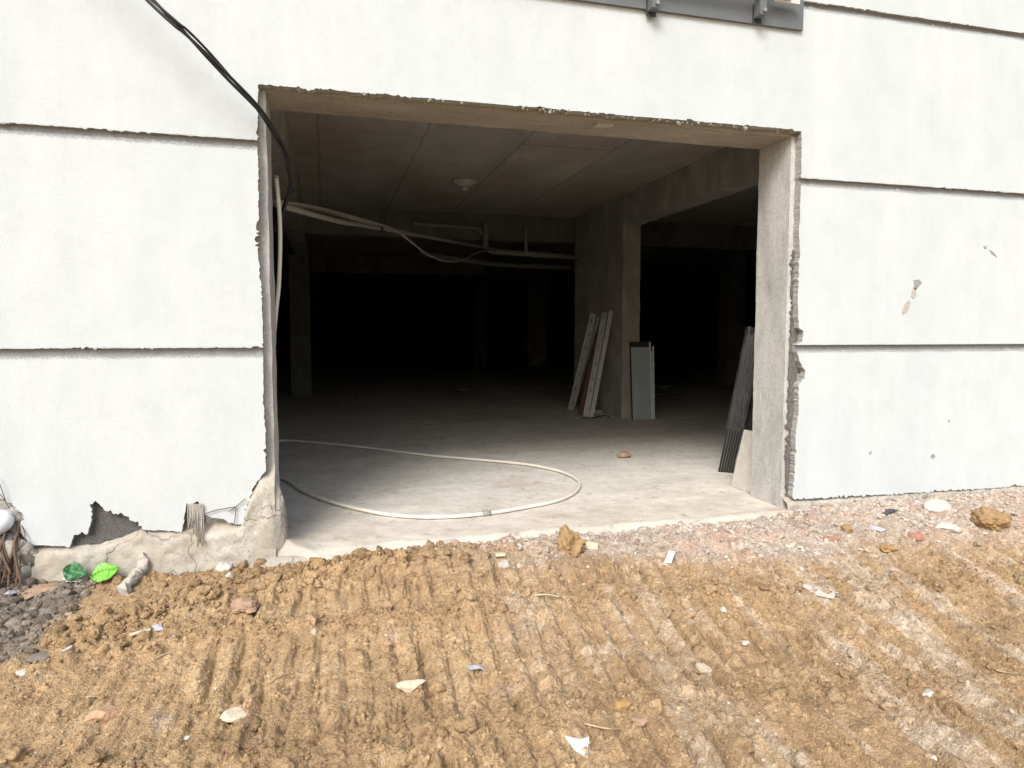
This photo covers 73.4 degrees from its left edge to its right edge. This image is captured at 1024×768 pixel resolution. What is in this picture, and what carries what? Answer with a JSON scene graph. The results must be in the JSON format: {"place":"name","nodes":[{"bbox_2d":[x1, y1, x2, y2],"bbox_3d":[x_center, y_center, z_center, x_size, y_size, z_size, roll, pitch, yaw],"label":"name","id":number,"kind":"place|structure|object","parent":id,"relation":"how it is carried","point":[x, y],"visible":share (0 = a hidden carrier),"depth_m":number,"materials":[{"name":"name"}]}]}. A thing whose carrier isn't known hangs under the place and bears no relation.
{"place":"outdoors","nodes":[
{"label":"outdoors","id":0,"kind":"place"},
{"bbox_2d":[0,490,1023,767],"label":"ground","id":1,"kind":"structure","parent":0,"point":[186,678],"depth_m":2.63,"materials":[{"name":"soil"}]},
{"bbox_2d":[5,587,16,594],"bbox_3d":[-2.284,0.935,3.120,0.066,0.022,0.200,-3,5,-38],"label":"plastic scrap","id":2,"kind":"object","parent":1,"relation":"on","point":[12,591],"visible":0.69,"depth_m":3.09,"materials":[{"name":"white plastic"}]},
{"bbox_2d":[16,669,25,676],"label":"stone","id":3,"kind":"object","parent":1,"relation":"on","point":[19,673],"visible":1,"depth_m":2.52,"materials":[{"name":"white stone"}]},
{"bbox_2d":[23,651,49,661],"bbox_3d":[-1.788,1.030,2.597,0.085,0.027,0.072,-1,4,-15],"label":"stone","id":4,"kind":"object","parent":1,"relation":"on","point":[41,656],"visible":1,"depth_m":2.58,"materials":[{"name":"grey stone"}]},
{"bbox_2d":[21,583,57,599],"bbox_3d":[-2.148,0.938,3.145,0.130,0.020,0.198,3,5,31],"label":"cardboard scrap","id":5,"kind":"object","parent":1,"relation":"on","point":[35,590],"visible":0.95,"depth_m":3.12,"materials":[{"name":"cardboard"}]},
{"bbox_2d":[36,608,50,617],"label":"stone","id":6,"kind":"object","parent":1,"relation":"on","point":[44,610],"visible":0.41,"depth_m":2.90,"materials":[{"name":"grey stone"}]},
{"bbox_2d":[0,575,96,660],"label":"dark soil clods","id":7,"kind":"object","parent":1,"relation":"on","point":[31,614],"visible":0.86,"depth_m":2.92,"materials":[{"name":"soil"}]},
{"bbox_2d":[61,645,73,651],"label":"stone","id":8,"kind":"object","parent":1,"relation":"on","point":[70,647],"visible":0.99,"depth_m":2.63,"materials":[{"name":"white stone"}]},
{"bbox_2d":[63,578,82,581],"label":"paper scrap","id":9,"kind":"object","parent":1,"relation":"on","point":[78,580],"visible":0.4,"depth_m":3.21,"materials":[{"name":"white paper"}]},
{"bbox_2d":[62,562,86,580],"bbox_3d":[-2.034,0.875,3.198,0.102,0.086,0.031,11,-37,-16],"label":"leaf","id":10,"kind":"object","parent":1,"relation":"on","point":[73,571],"visible":1,"depth_m":3.20,"materials":[{"name":"green plant"}]},
{"bbox_2d":[84,705,120,723],"bbox_3d":[-1.375,1.116,2.310,0.116,0.066,0.092,-1,4,-15],"label":"stone","id":11,"kind":"object","parent":1,"relation":"on","point":[105,714],"visible":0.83,"depth_m":2.29,"materials":[{"name":"stone"}]},
{"bbox_2d":[90,563,118,581],"bbox_3d":[-1.914,0.883,3.234,0.127,0.093,0.031,-15,-26,-14],"label":"leaf","id":12,"kind":"object","parent":1,"relation":"on","point":[101,572],"visible":1,"depth_m":3.23,"materials":[{"name":"green plant"}]},
{"bbox_2d":[116,552,148,595],"bbox_3d":[-1.781,0.892,3.216,0.080,0.153,0.256,0,4,-5],"label":"mortar drip","id":13,"kind":"object","parent":1,"relation":"on","point":[134,577],"visible":0.98,"depth_m":3.22},
{"bbox_2d":[129,628,150,635],"bbox_3d":[-1.496,0.998,2.764,0.077,0.016,0.017,-2,5,-23],"label":"wood stick","id":14,"kind":"object","parent":1,"relation":"on","point":[137,632],"visible":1,"depth_m":2.76,"materials":[{"name":"beige wood"}]},
{"bbox_2d":[152,623,163,630],"bbox_3d":[-1.453,0.995,2.816,0.035,0.013,0.073,-3,5,-35],"label":"plastic scrap","id":15,"kind":"object","parent":1,"relation":"on","point":[158,627],"visible":1,"depth_m":2.81,"materials":[{"name":"white plastic"}]},
{"bbox_2d":[214,561,232,571],"bbox_3d":[-1.406,0.912,3.360,0.094,0.090,0.106,1,4,8],"label":"foam lump","id":16,"kind":"object","parent":1,"relation":"on","point":[223,566],"visible":0.53,"depth_m":3.33,"materials":[{"name":"white plastic"}]},
{"bbox_2d":[225,572,232,577],"bbox_3d":[-1.331,0.900,3.232,0.034,0.033,0.043,-1,4,-15],"label":"foam lump","id":17,"kind":"object","parent":1,"relation":"on","point":[229,575],"visible":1,"depth_m":3.22,"materials":[{"name":"white plastic"}]},
{"bbox_2d":[220,707,246,723],"bbox_3d":[-0.937,1.118,2.312,0.063,0.035,0.076,4,6,42],"label":"stone","id":18,"kind":"object","parent":1,"relation":"on","point":[234,715],"visible":0.98,"depth_m":2.30,"materials":[{"name":"beige stone"}]},
{"bbox_2d":[230,597,258,613],"bbox_3d":[-1.170,0.972,3.003,0.129,0.076,0.139,-1,4,-15],"label":"clay clod","id":19,"kind":"object","parent":1,"relation":"on","point":[248,605],"visible":0.97,"depth_m":2.98,"materials":[{"name":"soil"}]},
{"bbox_2d":[304,612,318,625],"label":"stone","id":20,"kind":"object","parent":1,"relation":"on","point":[312,617],"visible":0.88,"depth_m":2.90,"materials":[{"name":"stone"}]},
{"bbox_2d":[382,601,391,609],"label":"stone","id":21,"kind":"object","parent":1,"relation":"on","point":[387,604],"visible":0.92,"depth_m":3.00,"materials":[{"name":"brown stone"}]},
{"bbox_2d":[396,679,425,692],"bbox_3d":[-0.360,1.080,2.459,0.108,0.044,0.060,-1,4,-15],"label":"stone","id":22,"kind":"object","parent":1,"relation":"on","point":[410,686],"visible":0.97,"depth_m":2.44,"materials":[{"name":"beige stone"}]},
{"bbox_2d":[467,664,485,670],"bbox_3d":[-0.136,1.049,2.551,0.065,0.019,0.064,-1,4,-15],"label":"plastic scrap","id":23,"kind":"object","parent":1,"relation":"on","point":[473,666],"visible":1,"depth_m":2.54,"materials":[{"name":"white plastic"}]},
{"bbox_2d":[494,551,504,556],"bbox_3d":[-0.088,0.877,3.633,0.049,0.082,0.377,-1,4,-9],"label":"plank piece","id":24,"kind":"object","parent":1,"relation":"on","point":[500,553],"visible":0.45,"depth_m":3.45,"materials":[{"name":"beige wood"}]},
{"bbox_2d":[498,559,508,567],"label":"stone","id":25,"kind":"object","parent":1,"relation":"on","point":[504,563],"visible":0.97,"depth_m":3.35,"materials":[{"name":"beige stone"}]},
{"bbox_2d":[0,0,1023,585],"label":"building","id":26,"kind":"structure","parent":1,"relation":"on","point":[826,202],"depth_m":4.20,"materials":[{"name":"white paint"}]},
{"bbox_2d":[0,510,14,534],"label":"pipe stub","id":27,"kind":"object","parent":26,"relation":"attached to","point":[7,519],"visible":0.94,"depth_m":3.14,"materials":[{"name":"white plastic"}]},
{"bbox_2d":[0,485,25,586],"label":"root tangle","id":28,"kind":"object","parent":26,"relation":"hanging from","point":[5,579],"visible":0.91,"depth_m":3.14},
{"bbox_2d":[145,0,298,218],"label":"power cable","id":29,"kind":"object","parent":26,"relation":"attached to","point":[210,57],"visible":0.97,"depth_m":3.15,"materials":[{"name":"black rubber"}]},
{"bbox_2d":[202,499,244,523],"bbox_3d":[-1.432,0.639,3.418,0.204,0.132,0.004,-1,4,-15],"label":"bent wire","id":30,"kind":"object","parent":26,"relation":"attached to","point":[226,508],"visible":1,"depth_m":3.43,"materials":[{"name":"grey metal"}]},
{"bbox_2d":[273,203,496,250],"bbox_3d":[-0.953,-1.512,7.106,0.373,0.528,6.371,1,4,10],"label":"conduit run","id":31,"kind":"object","parent":26,"relation":"attached to","point":[291,208],"visible":0.94,"depth_m":5.97,"materials":[{"name":"grey plastic"}]},
{"bbox_2d":[277,205,377,225],"bbox_3d":[-1.343,-1.177,5.058,0.162,0.372,2.413,0,4,2],"label":"thin cable","id":32,"kind":"object","parent":31,"relation":"attached to","point":[338,215],"visible":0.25,"depth_m":5.29,"materials":[{"name":"grey plastic"}]},
{"bbox_2d":[273,199,487,261],"bbox_3d":[-0.912,-1.506,6.974,0.271,0.499,6.201,1,4,11],"label":"thin hose","id":33,"kind":"object","parent":31,"relation":"hanging from","point":[347,215],"visible":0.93,"depth_m":5.92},
{"bbox_2d":[452,178,476,190],"bbox_3d":[-0.554,-2.306,7.989,0.290,0.114,0.290,-1,4,-15],"label":"ceiling lamp","id":34,"kind":"object","parent":26,"relation":"attached to","point":[464,184],"visible":1,"depth_m":7.92,"materials":[{"name":"white plastic"}]},
{"bbox_2d":[413,221,577,259],"bbox_3d":[-0.209,-2.117,10.109,2.497,0.513,0.100,-1,4,-15],"label":"drain pipe","id":35,"kind":"object","parent":26,"relation":"attached to","point":[525,253],"visible":0.91,"depth_m":10.12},
{"bbox_2d":[419,251,573,269],"bbox_3d":[-0.236,-2.168,12.072,2.784,0.252,0.080,-1,4,-15],"label":"ceiling pipe","id":36,"kind":"object","parent":26,"relation":"attached to","point":[500,264],"visible":0.95,"depth_m":12.06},
{"bbox_2d":[571,0,803,30],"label":"window guard","id":37,"kind":"object","parent":26,"relation":"attached to","point":[784,14],"visible":1,"depth_m":3.93,"materials":[{"name":"grey metal"}]},
{"bbox_2d":[2,522,1023,767],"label":"dirt clods","id":38,"kind":"object","parent":1,"relation":"on","point":[464,724],"visible":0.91,"depth_m":2.85,"materials":[{"name":"soil"}]},
{"bbox_2d":[6,489,1023,762],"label":"rubble","id":39,"kind":"object","parent":1,"relation":"on","point":[794,517],"visible":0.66,"depth_m":3.90,"materials":[{"name":"stone"}]},
{"bbox_2d":[34,521,1002,764],"bbox_3d":[0.879,0.992,2.747,7.697,0.261,2.617,-1,4,-15],"label":"pale grit","id":40,"kind":"object","parent":1,"relation":"on","point":[215,688],"visible":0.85,"depth_m":2.74,"materials":[{"name":"stone"}]},
{"bbox_2d":[535,594,572,597],"bbox_3d":[0.184,0.936,3.036,0.174,0.030,0.013,-1,4,-15],"label":"twig","id":41,"kind":"object","parent":1,"relation":"on","point":[548,595],"visible":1,"depth_m":3.02,"materials":[{"name":"beige wood"}]},
{"bbox_2d":[556,524,585,557],"bbox_3d":[0.300,0.841,3.552,0.151,0.233,0.173,-1,4,-15],"label":"clay clod","id":42,"kind":"object","parent":1,"relation":"on","point":[569,541],"visible":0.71,"depth_m":3.51,"materials":[{"name":"brown soil"}]},
{"bbox_2d":[564,736,588,755],"bbox_3d":[0.209,1.081,2.061,0.065,0.020,0.124,-1,4,-15],"label":"plaster scrap","id":43,"kind":"object","parent":1,"relation":"on","point":[578,745],"visible":1,"depth_m":2.06,"materials":[{"name":"white paint"}]},
{"bbox_2d":[585,542,597,549],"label":"stone","id":44,"kind":"object","parent":1,"relation":"on","point":[591,545],"visible":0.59,"depth_m":3.59,"materials":[{"name":"beige stone"}]},
{"bbox_2d":[584,722,620,729],"bbox_3d":[0.285,1.078,2.146,0.116,0.036,0.049,0,4,-1],"label":"twig","id":45,"kind":"object","parent":1,"relation":"on","point":[591,725],"visible":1,"depth_m":2.15,"materials":[{"name":"brown wood"}]},
{"bbox_2d":[614,698,631,711],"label":"stone","id":46,"kind":"object","parent":1,"relation":"on","point":[623,704],"visible":0.98,"depth_m":2.25,"materials":[{"name":"yellow stone"}]},
{"bbox_2d":[630,715,646,726],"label":"stone","id":47,"kind":"object","parent":1,"relation":"on","point":[639,720],"visible":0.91,"depth_m":2.16,"materials":[{"name":"stone"}]},
{"bbox_2d":[664,551,674,562],"bbox_3d":[0.801,0.877,3.484,0.035,0.018,0.144,2,4,21],"label":"tile strip","id":48,"kind":"object","parent":1,"relation":"on","point":[669,557],"visible":1,"depth_m":3.47,"materials":[{"name":"white tile"}]},
{"bbox_2d":[720,607,726,612],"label":"stone","id":49,"kind":"object","parent":1,"relation":"on","point":[723,610],"visible":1,"depth_m":3.01,"materials":[{"name":"beige stone"}]},
{"bbox_2d":[741,640,748,644],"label":"stone","id":50,"kind":"object","parent":1,"relation":"on","point":[744,642],"visible":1,"depth_m":2.75,"materials":[{"name":"white stone"}]},
{"bbox_2d":[802,584,838,598],"bbox_3d":[1.442,0.969,3.226,0.107,0.023,0.156,-3,5,-39],"label":"plaster scrap","id":51,"kind":"object","parent":1,"relation":"on","point":[818,592],"visible":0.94,"depth_m":3.21,"materials":[{"name":"white paint"}]},
{"bbox_2d":[820,536,840,540],"bbox_3d":[1.755,0.853,3.778,0.115,0.030,0.063,1,4,13],"label":"brick shard","id":52,"kind":"object","parent":1,"relation":"on","point":[832,538],"visible":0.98,"depth_m":3.77,"materials":[{"name":"red brick"}]},
{"bbox_2d":[840,524,852,532],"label":"clay clod","id":53,"kind":"object","parent":1,"relation":"on","point":[848,528],"visible":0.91,"depth_m":3.82,"materials":[{"name":"brown soil"}]},
{"bbox_2d":[869,524,885,531],"bbox_3d":[2.051,0.814,3.893,0.062,0.019,0.117,-1,4,-15],"label":"plastic scrap","id":54,"kind":"object","parent":1,"relation":"on","point":[876,528],"visible":1,"depth_m":3.87,"materials":[{"name":"white plastic"}]},
{"bbox_2d":[879,544,898,551],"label":"stone","id":55,"kind":"object","parent":1,"relation":"on","point":[886,548],"visible":1,"depth_m":3.65,"materials":[{"name":"yellow stone"}]},
{"bbox_2d":[881,509,897,514],"bbox_3d":[2.285,0.773,4.175,0.241,0.019,0.059,-4,6,-42],"label":"plastic scrap","id":56,"kind":"object","parent":1,"relation":"on","point":[887,511],"visible":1,"depth_m":4.15,"materials":[{"name":"black plastic"}]},
{"bbox_2d":[907,532,925,540],"bbox_3d":[2.270,0.853,3.860,0.086,0.040,0.082,0,4,5],"label":"brick shard","id":57,"kind":"object","parent":1,"relation":"on","point":[918,536],"visible":0.94,"depth_m":3.83,"materials":[{"name":"brick"}]},
{"bbox_2d":[922,689,933,696],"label":"stone","id":58,"kind":"object","parent":1,"relation":"on","point":[929,692],"visible":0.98,"depth_m":2.38,"materials":[{"name":"white stone"}]},
{"bbox_2d":[922,499,951,512],"bbox_3d":[2.652,0.776,4.279,0.181,0.114,0.139,1,4,15],"label":"stone","id":59,"kind":"object","parent":1,"relation":"on","point":[934,505],"visible":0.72,"depth_m":4.25,"materials":[{"name":"white stone"}]},
{"bbox_2d":[935,522,961,532],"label":"stone","id":60,"kind":"object","parent":1,"relation":"on","point":[950,527],"visible":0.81,"depth_m":3.92,"materials":[{"name":"white stone"}]},
{"bbox_2d":[970,506,1012,531],"bbox_3d":[2.799,0.792,4.006,0.223,0.164,0.179,0,4,6],"label":"clay clod","id":61,"kind":"object","parent":1,"relation":"on","point":[985,517],"visible":0.97,"depth_m":3.96,"materials":[{"name":"brown soil"}]},
{"bbox_2d":[995,669,1018,673],"bbox_3d":[1.825,1.060,2.533,0.015,0.018,0.071,-4,6,-42],"label":"twig","id":62,"kind":"object","parent":1,"relation":"on","point":[1006,672],"visible":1,"depth_m":2.54,"materials":[{"name":"brown wood"}]},
{"bbox_2d":[276,355,792,563],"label":"floor","id":63,"kind":"structure","parent":0,"point":[511,403],"depth_m":6.30,"materials":[{"name":"concrete"}]},
{"bbox_2d":[274,175,580,518],"bbox_3d":[-1.319,-0.255,5.157,3.590,1.968,2.337,2,5,29],"label":"garden hose","id":64,"kind":"object","parent":63,"relation":"on","point":[277,298],"visible":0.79,"depth_m":4.30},
{"bbox_2d":[337,419,783,534],"bbox_3d":[-0.100,0.635,6.359,3.466,0.008,5.043,-1,4,-15],"label":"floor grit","id":65,"kind":"object","parent":63,"relation":"on","point":[550,472],"visible":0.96,"depth_m":5.61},
{"bbox_2d":[568,313,596,410],"bbox_3d":[0.997,-0.303,9.783,0.423,1.406,0.047,2,5,28],"label":"steel channel","id":66,"kind":"object","parent":63,"relation":"on","point":[582,360],"visible":0.94,"depth_m":9.79,"materials":[{"name":"grey metal"}]},
{"bbox_2d":[574,317,599,408],"bbox_3d":[1.050,-0.279,9.837,0.054,1.354,0.586,-3,5,-36],"label":"steel channel","id":67,"kind":"object","parent":63,"relation":"on","point":[592,338],"visible":0.73,"depth_m":9.75,"materials":[{"name":"grey metal"}]},
{"bbox_2d":[579,332,597,415],"bbox_3d":[1.064,-0.149,9.435,0.067,1.134,0.485,3,5,37],"label":"steel channel","id":68,"kind":"object","parent":63,"relation":"on","point":[583,402],"visible":0.7,"depth_m":9.43,"materials":[{"name":"grey metal"}]},
{"bbox_2d":[583,312,607,416],"bbox_3d":[1.115,-0.263,9.186,0.402,1.399,0.076,-3,5,-36],"label":"steel channel","id":69,"kind":"object","parent":63,"relation":"on","point":[595,365],"visible":0.93,"depth_m":9.19,"materials":[{"name":"grey metal"}]},
{"bbox_2d":[590,310,612,416],"bbox_3d":[1.183,-0.266,9.083,0.360,1.418,0.056,-2,5,-28],"label":"steel channel","id":70,"kind":"object","parent":63,"relation":"on","point":[601,363],"visible":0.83,"depth_m":9.09,"materials":[{"name":"grey metal"}]},
{"bbox_2d":[617,452,630,457],"bbox_3d":[1.007,0.634,6.145,0.134,0.065,0.093,-3,5,-37],"label":"brick piece","id":71,"kind":"object","parent":63,"relation":"on","point":[623,455],"visible":1,"depth_m":6.11,"materials":[{"name":"brick"}]},
{"bbox_2d":[629,342,652,419],"bbox_3d":[1.671,-0.046,8.898,0.283,1.000,0.142,-1,4,-15],"label":"sheet panel","id":72,"kind":"object","parent":63,"relation":"on","point":[641,381],"visible":1,"depth_m":8.88,"materials":[{"name":"metal"}]},
{"bbox_2d":[651,346,654,418],"bbox_3d":[1.715,-0.019,8.948,0.292,0.940,0.102,-1,4,-15],"label":"sheet panel","id":73,"kind":"object","parent":63,"relation":"on","point":[652,370],"visible":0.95,"depth_m":8.96,"materials":[{"name":"metal"}]},
{"bbox_2d":[718,327,754,472],"bbox_3d":[1.682,0.171,5.070,0.153,1.180,0.884,0,4,5],"label":"slat bundle","id":74,"kind":"object","parent":63,"relation":"on","point":[738,422],"visible":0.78,"depth_m":5.03,"materials":[{"name":"grey metal"}]},
{"bbox_2d":[731,430,751,492],"bbox_3d":[1.679,0.544,4.846,0.109,0.407,0.289,-1,4,-15],"label":"board","id":75,"kind":"object","parent":63,"relation":"on","point":[741,479],"visible":0.53,"depth_m":4.89,"materials":[{"name":"beige wood"}]},
{"bbox_2d":[744,388,752,430],"bbox_3d":[1.824,0.144,5.088,0.173,1.229,0.833,1,4,8],"label":"slat bundle","id":76,"kind":"object","parent":63,"relation":"on","point":[749,421],"visible":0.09,"depth_m":5.15,"materials":[{"name":"grey metal"}]}
]}

